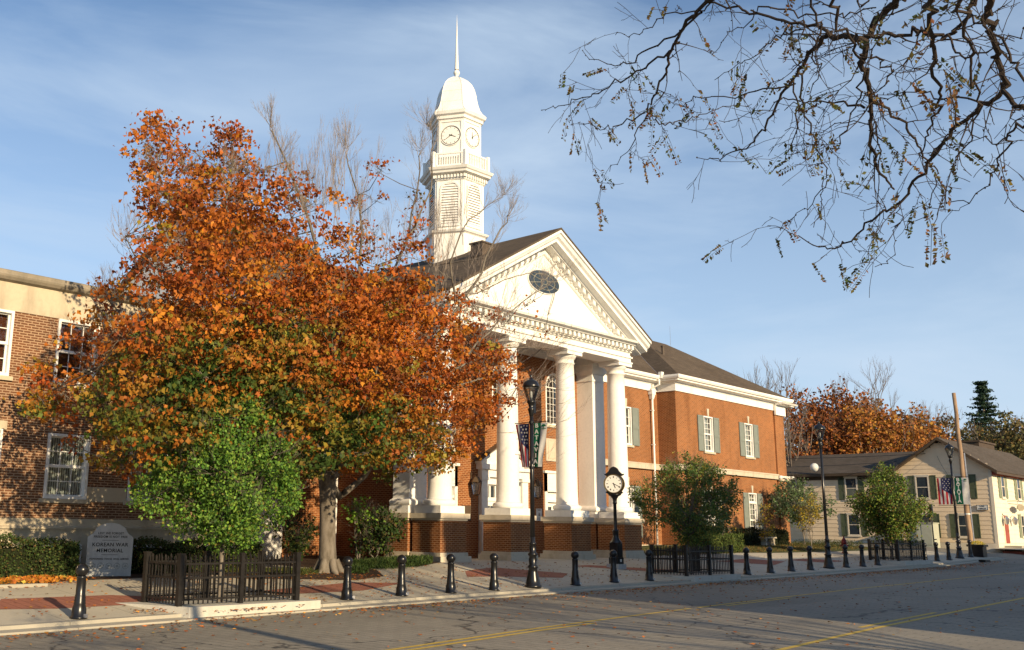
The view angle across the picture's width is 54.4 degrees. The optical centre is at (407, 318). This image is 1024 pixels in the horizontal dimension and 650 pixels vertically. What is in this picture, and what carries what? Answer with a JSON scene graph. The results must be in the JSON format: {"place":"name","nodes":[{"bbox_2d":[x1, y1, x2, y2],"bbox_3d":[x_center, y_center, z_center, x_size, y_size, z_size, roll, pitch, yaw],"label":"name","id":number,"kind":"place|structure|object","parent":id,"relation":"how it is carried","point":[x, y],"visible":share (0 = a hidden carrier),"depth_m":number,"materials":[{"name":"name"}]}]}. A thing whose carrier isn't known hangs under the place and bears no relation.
{"place":"outdoors","nodes":[
{"label":"outdoors","id":0,"kind":"place"},
{"bbox_2d":[0,542,993,624],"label":"sidewalk","id":1,"kind":"structure","parent":0,"point":[437,571],"depth_m":28.02,"materials":[{"name":"concrete"}]},
{"bbox_2d":[0,583,47,587],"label":"stone edging","id":2,"kind":"object","parent":1,"relation":"on","point":[22,585],"visible":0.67,"depth_m":21.53,"materials":[{"name":"stone"}]},
{"bbox_2d":[2,579,48,583],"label":"lawn","id":3,"kind":"structure","parent":1,"relation":"on","point":[3,582],"depth_m":21.94,"materials":[{"name":"plant"}]},
{"bbox_2d":[0,574,87,583],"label":"leaf pile","id":4,"kind":"object","parent":3,"relation":"on","point":[43,578],"visible":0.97,"depth_m":22.49,"materials":[{"name":"orange plant"}]},
{"bbox_2d":[70,564,88,618],"bbox_3d":[-6.125,5.101,18.503,0.316,0.993,0.316,6,-13,-22],"label":"bollard","id":5,"kind":"object","parent":1,"relation":"on","point":[79,608],"visible":1,"depth_m":18.42,"materials":[{"name":"black metal"}]},
{"bbox_2d":[0,595,185,608],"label":"red paving band","id":6,"kind":"object","parent":1,"relation":"on","point":[42,602],"visible":0.7,"depth_m":20.04,"materials":[{"name":"brick"}]},
{"bbox_2d":[4,572,187,582],"bbox_3d":[-18.350,4.170,14.230,3.350,0.203,35.200,-11,-16,44],"label":"planting bed","id":7,"kind":"object","parent":1,"relation":"on","point":[139,575],"visible":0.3,"depth_m":24.38,"materials":[{"name":"brown soil"}]},
{"bbox_2d":[0,530,81,578],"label":"hedge","id":8,"kind":"object","parent":7,"relation":"on","point":[59,557],"visible":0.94,"depth_m":23.86,"materials":[{"name":"green plant"}]},
{"bbox_2d":[86,523,132,575],"bbox_3d":[-7.558,5.869,25.058,1.110,1.340,0.287,5,-12,-17],"label":"memorial stone","id":9,"kind":"object","parent":7,"relation":"on","point":[109,548],"visible":1,"depth_m":24.93,"materials":[{"name":"stone"}]},
{"bbox_2d":[119,596,320,617],"bbox_3d":[-3.930,6.250,21.340,2.050,0.300,4.600,-11,-16,44],"label":"tree pad","id":10,"kind":"object","parent":1,"relation":"on","point":[196,610],"visible":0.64,"depth_m":20.50,"materials":[{"name":"concrete"}]},
{"bbox_2d":[141,550,301,606],"bbox_3d":[-3.976,5.566,21.324,1.420,1.030,3.130,-11,-16,44],"label":"tree fence","id":11,"kind":"object","parent":10,"relation":"on","point":[206,577],"visible":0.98,"depth_m":20.91,"materials":[{"name":"metal"}]},
{"bbox_2d":[125,372,317,601],"bbox_3d":[-3.957,3.580,21.575,3.795,5.252,4.324,-3,-13,19],"label":"young tree","id":12,"kind":"object","parent":1,"relation":"on","point":[226,503],"visible":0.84,"depth_m":20.93,"materials":[{"name":"green plant"}]},
{"bbox_2d":[186,568,382,579],"bbox_3d":[-3.442,7.230,28.054,4.600,0.184,5.500,-11,-16,44],"label":"planting bed","id":13,"kind":"object","parent":1,"relation":"on","point":[376,573],"visible":0.17,"depth_m":27.36,"materials":[{"name":"brown soil"}]},
{"bbox_2d":[131,535,264,573],"bbox_3d":[-6.145,6.636,27.623,1.364,1.193,4.645,-11,-16,44],"label":"hedge","id":14,"kind":"object","parent":13,"relation":"on","point":[168,549],"visible":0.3,"depth_m":26.98,"materials":[{"name":"green plant"}]},
{"bbox_2d":[225,566,322,575],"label":"grass verge","id":15,"kind":"object","parent":13,"relation":"on","point":[304,570],"depth_m":27.37,"materials":[{"name":"green plant"}]},
{"bbox_2d":[3,92,596,574],"bbox_3d":[-1.521,-0.004,29.409,10.647,15.066,20.954,-11,-16,44],"label":"maple tree","id":16,"kind":"object","parent":13,"relation":"on","point":[227,342],"visible":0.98,"depth_m":23.60,"materials":[{"name":"orange plant"}]},
{"bbox_2d":[351,563,369,573],"bbox_3d":[-1.425,7.223,28.531,0.597,0.350,0.783,-11,-16,44],"label":"grass tuft","id":17,"kind":"object","parent":13,"relation":"on","point":[361,568],"visible":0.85,"depth_m":28.40,"materials":[{"name":"green plant"}]},
{"bbox_2d":[265,582,396,593],"bbox_3d":[-1.705,6.824,25.059,1.155,0.126,5.149,-7,-14,35],"label":"red paving band","id":18,"kind":"object","parent":1,"relation":"on","point":[329,588],"visible":0.82,"depth_m":25.08,"materials":[{"name":"brick"}]},
{"bbox_2d":[340,556,354,599],"bbox_3d":[-1.423,6.099,23.229,0.316,0.993,0.316,-4,-13,24],"label":"bollard","id":19,"kind":"object","parent":1,"relation":"on","point":[346,593],"visible":1,"depth_m":23.15,"materials":[{"name":"black metal"}]},
{"bbox_2d":[266,555,438,566],"bbox_3d":[-2.226,8.153,33.104,7.300,0.171,4.900,-11,-16,44],"label":"planting bed","id":20,"kind":"object","parent":1,"relation":"on","point":[309,560],"visible":0.1,"depth_m":33.72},
{"bbox_2d":[271,510,318,564],"bbox_3d":[-3.630,7.027,31.870,2.242,1.929,1.796,-11,-16,44],"label":"shrub","id":21,"kind":"object","parent":20,"relation":"on","point":[308,528],"visible":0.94,"depth_m":31.49,"materials":[{"name":"green plant"}]},
{"bbox_2d":[338,492,377,558],"bbox_3d":[-1.633,6.913,32.632,1.666,2.345,1.202,-3,-13,19],"label":"young tree","id":22,"kind":"object","parent":20,"relation":"on","point":[355,517],"visible":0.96,"depth_m":32.58,"materials":[{"name":"green plant"}]},
{"bbox_2d":[346,498,410,557],"bbox_3d":[-1.028,6.957,32.750,2.371,2.312,2.214,-11,-16,44],"label":"shrub","id":23,"kind":"object","parent":20,"relation":"on","point":[389,524],"visible":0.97,"depth_m":32.39,"materials":[{"name":"green plant"}]},
{"bbox_2d":[351,553,432,568],"bbox_3d":[-0.534,7.541,30.600,1.618,0.512,3.591,-11,-16,44],"label":"ground cover","id":24,"kind":"object","parent":20,"relation":"on","point":[381,562],"visible":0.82,"depth_m":30.22,"materials":[{"name":"green plant"}]},
{"bbox_2d":[395,555,408,595],"bbox_3d":[-0.157,6.371,24.521,0.316,0.993,0.316,12,-16,-42],"label":"bollard","id":25,"kind":"object","parent":1,"relation":"on","point":[401,589],"visible":1,"depth_m":24.44,"materials":[{"name":"black metal"}]},
{"bbox_2d":[445,554,457,592],"bbox_3d":[1.118,6.635,25.737,0.316,0.993,0.316,4,-12,-13],"label":"bollard","id":26,"kind":"object","parent":1,"relation":"on","point":[450,583],"visible":1,"depth_m":25.65,"materials":[{"name":"black metal"}]},
{"bbox_2d":[488,553,500,590],"bbox_3d":[2.343,6.886,26.889,0.316,0.993,0.316,7,-13,-28],"label":"bollard","id":27,"kind":"object","parent":1,"relation":"on","point":[494,584],"visible":1,"depth_m":26.80,"materials":[{"name":"black metal"}]},
{"bbox_2d":[465,568,567,577],"bbox_3d":[3.250,7.975,31.006,4.511,0.244,1.855,8,-14,-29],"label":"red paving band","id":28,"kind":"object","parent":1,"relation":"on","point":[502,572],"visible":0.82,"depth_m":30.76,"materials":[{"name":"brick"}]},
{"bbox_2d":[515,375,547,587],"bbox_3d":[3.593,4.642,28.637,1.150,6.100,0.510,-26,-29,65],"label":"street lamp","id":29,"kind":"object","parent":1,"relation":"on","point":[532,580],"visible":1,"depth_m":28.50,"materials":[{"name":"black metal"}]},
{"bbox_2d":[516,424,528,466],"bbox_3d":[3.363,3.743,29.066,0.500,1.270,0.059,-11,-16,44],"label":"flag banner","id":30,"kind":"object","parent":29,"relation":"hanging from","point":[523,433],"visible":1,"depth_m":29.02,"materials":[{"name":"multicoloured fabric"}]},
{"bbox_2d":[533,422,547,466],"bbox_3d":[3.847,3.652,28.598,0.500,1.270,0.111,-11,-16,44],"label":"town banner","id":31,"kind":"object","parent":29,"relation":"hanging from","point":[540,430],"visible":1,"depth_m":28.61,"materials":[{"name":"fabric"}]},
{"bbox_2d":[570,551,581,585],"bbox_3d":[4.982,7.443,29.465,0.316,0.993,0.316,11,-16,-41],"label":"bollard","id":32,"kind":"object","parent":1,"relation":"on","point":[575,579],"visible":1,"depth_m":29.38,"materials":[{"name":"black metal"}]},
{"bbox_2d":[603,467,625,568],"bbox_3d":[7.440,7.163,35.485,0.755,3.643,0.519,-11,-16,44],"label":"street clock","id":33,"kind":"object","parent":1,"relation":"on","point":[614,483],"visible":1,"depth_m":35.51,"materials":[{"name":"metal"}]},
{"bbox_2d":[609,550,619,582],"bbox_3d":[6.453,7.773,31.029,0.316,0.993,0.316,9,-14,-34],"label":"bollard","id":34,"kind":"object","parent":1,"relation":"on","point":[613,570],"visible":1,"depth_m":30.94,"materials":[{"name":"black metal"}]},
{"bbox_2d":[644,549,654,580],"bbox_3d":[7.889,8.073,32.360,0.316,0.993,0.316,12,-16,-43],"label":"bollard","id":35,"kind":"object","parent":1,"relation":"on","point":[649,572],"visible":1,"depth_m":32.28,"materials":[{"name":"black metal"}]},
{"bbox_2d":[627,447,745,573],"bbox_3d":[9.991,6.941,35.888,4.499,4.662,3.944,-3,-12,18],"label":"young tree","id":36,"kind":"object","parent":1,"relation":"on","point":[692,521],"visible":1,"depth_m":35.34,"materials":[{"name":"green plant"}]},
{"bbox_2d":[658,573,740,581],"bbox_3d":[10.094,9.266,35.205,2.000,0.300,4.500,-11,-16,44],"label":"tree pad","id":37,"kind":"object","parent":1,"relation":"on","point":[707,577],"visible":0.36,"depth_m":34.30,"materials":[{"name":"concrete"}]},
{"bbox_2d":[649,544,733,575],"bbox_3d":[10.164,8.611,35.317,1.450,1.030,3.380,-11,-16,44],"label":"tree fence","id":38,"kind":"object","parent":37,"relation":"on","point":[696,563],"visible":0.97,"depth_m":34.82,"materials":[{"name":"metal"}]},
{"bbox_2d":[743,548,752,574],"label":"bollard","id":39,"kind":"object","parent":1,"relation":"on","point":[746,570],"visible":1,"depth_m":37.10,"materials":[{"name":"black metal"}]},
{"bbox_2d":[721,559,784,564],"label":"red paving band","id":40,"kind":"object","parent":1,"relation":"on","point":[756,561],"visible":0.75,"depth_m":43.14,"materials":[{"name":"brick"}]},
{"bbox_2d":[642,542,872,555],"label":"lawn","id":41,"kind":"structure","parent":1,"relation":"on","point":[782,551],"depth_m":53.33,"materials":[{"name":"green plant"}]},
{"bbox_2d":[678,532,743,553],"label":"hedge","id":42,"kind":"object","parent":41,"relation":"on","point":[722,541],"visible":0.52,"depth_m":48.02,"materials":[{"name":"green plant"}]},
{"bbox_2d":[696,526,789,545],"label":"hedge","id":43,"kind":"object","parent":41,"relation":"on","point":[750,537],"visible":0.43,"depth_m":56.84,"materials":[{"name":"green plant"}]},
{"bbox_2d":[751,499,784,546],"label":"shrub","id":44,"kind":"object","parent":41,"relation":"on","point":[764,531],"visible":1,"depth_m":55.92,"materials":[{"name":"green plant"}]},
{"bbox_2d":[765,472,837,544],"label":"shrub","id":45,"kind":"object","parent":41,"relation":"on","point":[783,502],"visible":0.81,"depth_m":59.70,"materials":[{"name":"green plant"}]},
{"bbox_2d":[786,492,823,546],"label":"shrub","id":46,"kind":"object","parent":41,"relation":"on","point":[808,515],"visible":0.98,"depth_m":57.36,"materials":[{"name":"green plant"}]},
{"bbox_2d":[793,538,863,547],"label":"garden greenery","id":47,"kind":"object","parent":41,"relation":"on","point":[832,543],"visible":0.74,"depth_m":60.36,"materials":[{"name":"green plant"}]},
{"bbox_2d":[766,547,775,572],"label":"bollard","id":48,"kind":"object","parent":1,"relation":"on","point":[770,568],"visible":1,"depth_m":38.60,"materials":[{"name":"black metal"}]},
{"bbox_2d":[787,546,795,570],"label":"bollard","id":49,"kind":"object","parent":1,"relation":"on","point":[791,567],"visible":1,"depth_m":40.11,"materials":[{"name":"black metal"}]},
{"bbox_2d":[806,546,814,569],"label":"bollard","id":50,"kind":"object","parent":1,"relation":"on","point":[810,566],"visible":1,"depth_m":41.46,"materials":[{"name":"black metal"}]},
{"bbox_2d":[813,421,834,568],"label":"street lamp","id":51,"kind":"object","parent":1,"relation":"on","point":[828,562],"visible":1,"depth_m":43.48,"materials":[{"name":"black metal"}]},
{"bbox_2d":[844,461,936,559],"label":"young tree","id":52,"kind":"object","parent":1,"relation":"on","point":[875,501],"visible":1,"depth_m":50.02,"materials":[{"name":"green plant"}]},
{"bbox_2d":[865,559,932,565],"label":"tree pad","id":53,"kind":"object","parent":1,"relation":"on","point":[906,562],"visible":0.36,"depth_m":49.02,"materials":[{"name":"concrete"}]},
{"bbox_2d":[867,539,925,560],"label":"tree fence","id":54,"kind":"object","parent":53,"relation":"on","point":[883,548],"visible":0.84,"depth_m":49.71,"materials":[{"name":"metal"}]},
{"bbox_2d":[936,442,970,557],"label":"street lamp","id":55,"kind":"object","parent":1,"relation":"on","point":[959,553],"visible":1,"depth_m":56.50,"materials":[{"name":"black metal"}]},
{"bbox_2d":[937,478,952,503],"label":"flag banner","id":56,"kind":"object","parent":55,"relation":"hanging from","point":[944,491],"visible":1,"depth_m":57.04,"materials":[{"name":"multicoloured fabric"}]},
{"bbox_2d":[954,478,970,503],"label":"town banner","id":57,"kind":"object","parent":55,"relation":"hanging from","point":[962,492],"visible":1,"depth_m":56.40,"materials":[{"name":"fabric"}]},
{"bbox_2d":[966,541,987,556],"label":"flower tub","id":58,"kind":"object","parent":1,"relation":"on","point":[979,549],"visible":0.9,"depth_m":58.15,"materials":[{"name":"black paint"}]},
{"bbox_2d":[0,560,1023,649],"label":"road","id":59,"kind":"structure","parent":0,"point":[390,629],"depth_m":19.60,"materials":[{"name":"grey asphalt"}]},
{"bbox_2d":[408,623,593,649],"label":"yellow road line","id":60,"kind":"object","parent":59,"relation":"on","point":[495,637],"visible":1,"depth_m":16.86,"materials":[{"name":"paint"}]},
{"bbox_2d":[0,554,1023,649],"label":"fallen leaves","id":61,"kind":"object","parent":59,"relation":"on","point":[619,590],"visible":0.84,"depth_m":23.95,"materials":[{"name":"orange plant"}]},
{"bbox_2d":[387,608,691,649],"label":"yellow road line","id":62,"kind":"object","parent":59,"relation":"on","point":[526,629],"visible":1,"depth_m":17.96,"materials":[{"name":"paint"}]},
{"bbox_2d":[699,572,1016,607],"bbox_3d":[20.581,9.848,37.479,0.413,0.297,40.006,-10,-16,43],"label":"yellow road line","id":63,"kind":"object","parent":59,"relation":"on","point":[834,591],"visible":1,"depth_m":29.10,"materials":[{"name":"paint"}]},
{"bbox_2d":[776,597,1023,649],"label":"yellow road line","id":64,"kind":"object","parent":59,"relation":"on","point":[806,643],"visible":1,"depth_m":19.33,"materials":[{"name":"paint"}]},
{"bbox_2d":[0,0,1023,446],"label":"sky","id":65,"kind":"structure","parent":0,"point":[74,74],"materials":[{"name":"blue"}]},
{"bbox_2d":[840,543,1023,559],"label":"side street","id":66,"kind":"structure","parent":0,"point":[1006,556],"depth_m":62.48,"materials":[{"name":"grey asphalt"}]},
{"bbox_2d":[952,393,974,543],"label":"utility pole","id":67,"kind":"object","parent":66,"relation":"on","point":[967,509],"visible":0.76,"depth_m":66.72,"materials":[{"name":"brown wood"}]},
{"bbox_2d":[786,417,952,476],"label":"overhead wires","id":68,"kind":"object","parent":67,"relation":"attached to","point":[861,456],"visible":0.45,"depth_m":71.05,"materials":[{"name":"black paint"}]},
{"bbox_3d":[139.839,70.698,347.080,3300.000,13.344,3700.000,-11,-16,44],"label":"ground","id":69,"kind":"structure","parent":0,"visible":0},
{"bbox_2d":[0,268,251,563],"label":"town building","id":70,"kind":"structure","parent":69,"relation":"on","point":[48,488],"depth_m":26.29,"materials":[{"name":"brick"}]},
{"bbox_2d":[0,309,14,380],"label":"window","id":71,"kind":"structure","parent":70,"relation":"in","point":[6,316],"depth_m":25.71,"materials":[{"name":"white paint"}]},
{"bbox_2d":[39,433,90,503],"bbox_3d":[-9.322,4.048,26.576,0.840,1.810,1.400,-11,-16,44],"label":"window","id":72,"kind":"structure","parent":70,"relation":"in","point":[66,478],"depth_m":26.46,"materials":[{"name":"white glass"}]},
{"bbox_2d":[52,319,99,390],"bbox_3d":[-9.275,1.044,27.206,0.840,1.830,1.400,-11,-16,44],"label":"window","id":73,"kind":"structure","parent":70,"relation":"in","point":[64,355],"depth_m":27.05,"materials":[{"name":"white paint"}]},
{"bbox_2d":[123,443,167,505],"bbox_3d":[-7.616,4.427,28.257,0.840,1.810,1.400,-11,-16,44],"label":"window","id":74,"kind":"structure","parent":70,"relation":"in","point":[136,460],"depth_m":27.88,"materials":[{"name":"white paint"}]},
{"bbox_2d":[121,25,797,561],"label":"courthouse","id":75,"kind":"structure","parent":69,"relation":"on","point":[649,407],"depth_m":40.59,"materials":[{"name":"red brick"}]},
{"bbox_2d":[488,484,495,500],"bbox_3d":[3.580,6.807,38.594,0.120,0.680,2.030,-11,-16,44],"label":"transom window","id":76,"kind":"structure","parent":75,"relation":"in","point":[491,488],"depth_m":38.23,"materials":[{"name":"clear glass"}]},
{"bbox_2d":[541,367,555,427],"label":"arched window","id":77,"kind":"structure","parent":75,"relation":"in","point":[548,392],"depth_m":41.79,"materials":[{"name":"white paint"}]},
{"bbox_2d":[625,398,639,447],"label":"window","id":78,"kind":"structure","parent":75,"relation":"in","point":[632,423],"depth_m":53.57,"materials":[{"name":"white paint"}]},
{"bbox_2d":[628,477,642,537],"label":"window","id":79,"kind":"structure","parent":75,"relation":"in","point":[631,505],"depth_m":52.73,"materials":[{"name":"white paint"}]},
{"bbox_2d":[697,409,720,454],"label":"window","id":80,"kind":"structure","parent":75,"relation":"in","point":[702,420],"depth_m":57.27,"materials":[{"name":"white paint"}]},
{"bbox_2d":[739,416,759,459],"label":"window","id":81,"kind":"structure","parent":75,"relation":"in","point":[753,432],"depth_m":60.74,"materials":[{"name":"white paint"}]},
{"bbox_2d":[743,486,763,529],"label":"window","id":82,"kind":"structure","parent":75,"relation":"in","point":[757,499],"depth_m":59.89,"materials":[{"name":"white paint"}]},
{"bbox_2d":[0,557,1004,635],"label":"kerb","id":83,"kind":"structure","parent":69,"relation":"on","point":[27,628],"depth_m":24.02,"materials":[{"name":"concrete"}]},
{"bbox_2d":[733,361,807,448],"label":"bare tree","id":84,"kind":"object","parent":69,"relation":"on","point":[768,379],"visible":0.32,"depth_m":82.83,"materials":[{"name":"plant"}]},
{"bbox_2d":[762,354,808,466],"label":"bare tree","id":85,"kind":"object","parent":69,"relation":"on","point":[788,438],"visible":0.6,"depth_m":80.27,"materials":[{"name":"plant"}]},
{"bbox_2d":[779,377,875,457],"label":"autumn tree","id":86,"kind":"object","parent":69,"relation":"on","point":[826,416],"visible":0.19,"depth_m":84.48,"materials":[{"name":"orange plant"}]},
{"bbox_2d":[802,392,901,445],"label":"autumn tree","id":87,"kind":"object","parent":69,"relation":"on","point":[875,406],"visible":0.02,"depth_m":101.07,"materials":[{"name":"orange plant"}]},
{"bbox_2d":[790,374,923,455],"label":"autumn tree","id":88,"kind":"object","parent":69,"relation":"on","point":[834,399],"visible":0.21,"depth_m":89.12,"materials":[{"name":"orange plant"}]},
{"bbox_2d":[811,397,933,454],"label":"autumn tree","id":89,"kind":"object","parent":69,"relation":"on","point":[877,440],"visible":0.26,"depth_m":83.62,"materials":[{"name":"orange plant"}]},
{"bbox_2d":[838,356,932,427],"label":"bare tree","id":90,"kind":"object","parent":69,"relation":"on","point":[875,383],"visible":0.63,"depth_m":101.42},
{"bbox_2d":[786,437,1023,552],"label":"clapboard house","id":91,"kind":"structure","parent":69,"relation":"on","point":[996,481],"depth_m":71.11,"materials":[{"name":"beige wood"}]},
{"bbox_2d":[838,476,863,499],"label":"window","id":92,"kind":"structure","parent":91,"relation":"in","point":[849,489],"depth_m":74.43,"materials":[{"name":"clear glass"}]},
{"bbox_2d":[840,513,867,536],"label":"window","id":93,"kind":"structure","parent":91,"relation":"in","point":[852,531],"depth_m":73.92,"materials":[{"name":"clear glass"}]},
{"bbox_2d":[908,474,937,499],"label":"window","id":94,"kind":"structure","parent":91,"relation":"in","point":[921,481],"depth_m":70.81,"materials":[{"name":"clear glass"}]},
{"bbox_2d":[946,474,977,499],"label":"window","id":95,"kind":"structure","parent":91,"relation":"in","point":[972,478],"depth_m":68.65,"materials":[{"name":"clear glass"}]},
{"bbox_2d":[949,513,980,538],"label":"window","id":96,"kind":"structure","parent":91,"relation":"in","point":[961,518],"depth_m":68.65,"materials":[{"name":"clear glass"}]},
{"bbox_2d":[961,440,995,449],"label":"chimney","id":97,"kind":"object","parent":91,"relation":"on","point":[984,444],"depth_m":79.50,"materials":[{"name":"brown brick"}]},
{"bbox_2d":[997,476,1008,498],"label":"window","id":98,"kind":"structure","parent":91,"relation":"in","point":[1002,481],"depth_m":69.42,"materials":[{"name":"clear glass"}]},
{"bbox_2d":[1002,513,1010,545],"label":"door","id":99,"kind":"structure","parent":91,"relation":"in","point":[1006,527],"depth_m":68.61,"materials":[{"name":"red wood"}]},
{"bbox_2d":[1013,478,1023,500],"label":"window","id":100,"kind":"structure","parent":91,"relation":"in","point":[1018,486],"depth_m":72.20,"materials":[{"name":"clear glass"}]},
{"bbox_2d":[1018,514,1023,538],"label":"window","id":101,"kind":"structure","parent":91,"relation":"in","point":[1020,516],"depth_m":71.36,"materials":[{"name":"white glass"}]},
{"bbox_2d":[909,522,940,547],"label":"utility cabinet","id":102,"kind":"object","parent":69,"relation":"on","point":[927,535],"visible":0.45,"depth_m":68.67,"materials":[{"name":"grey metal"}]},
{"bbox_2d":[872,401,998,451],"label":"autumn tree","id":103,"kind":"object","parent":69,"relation":"on","point":[933,429],"visible":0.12,"depth_m":89.24,"materials":[{"name":"orange plant"}]},
{"bbox_2d":[907,401,965,440],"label":"autumn tree","id":104,"kind":"object","parent":69,"relation":"on","point":[946,424],"visible":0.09,"depth_m":101.23,"materials":[{"name":"orange plant"}]},
{"bbox_2d":[951,421,1011,453],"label":"autumn tree","id":105,"kind":"object","parent":69,"relation":"on","point":[963,433],"visible":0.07,"depth_m":101.35,"materials":[{"name":"orange plant"}]},
{"bbox_2d":[962,380,1004,439],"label":"pine tree","id":106,"kind":"object","parent":69,"relation":"on","point":[982,391],"visible":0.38,"depth_m":110.62,"materials":[{"name":"green plant"}]},
{"bbox_2d":[971,410,1023,459],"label":"autumn tree","id":107,"kind":"object","parent":69,"relation":"on","point":[1007,437],"visible":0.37,"depth_m":94.43,"materials":[{"name":"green plant"}]},
{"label":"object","id":108,"kind":"structure","parent":0,"visible":0},
{"bbox_2d":[541,0,1023,297],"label":"locust tree","id":109,"kind":"object","parent":108,"relation":"on","point":[927,31],"visible":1,"depth_m":5.42,"materials":[{"name":"brown plant"}]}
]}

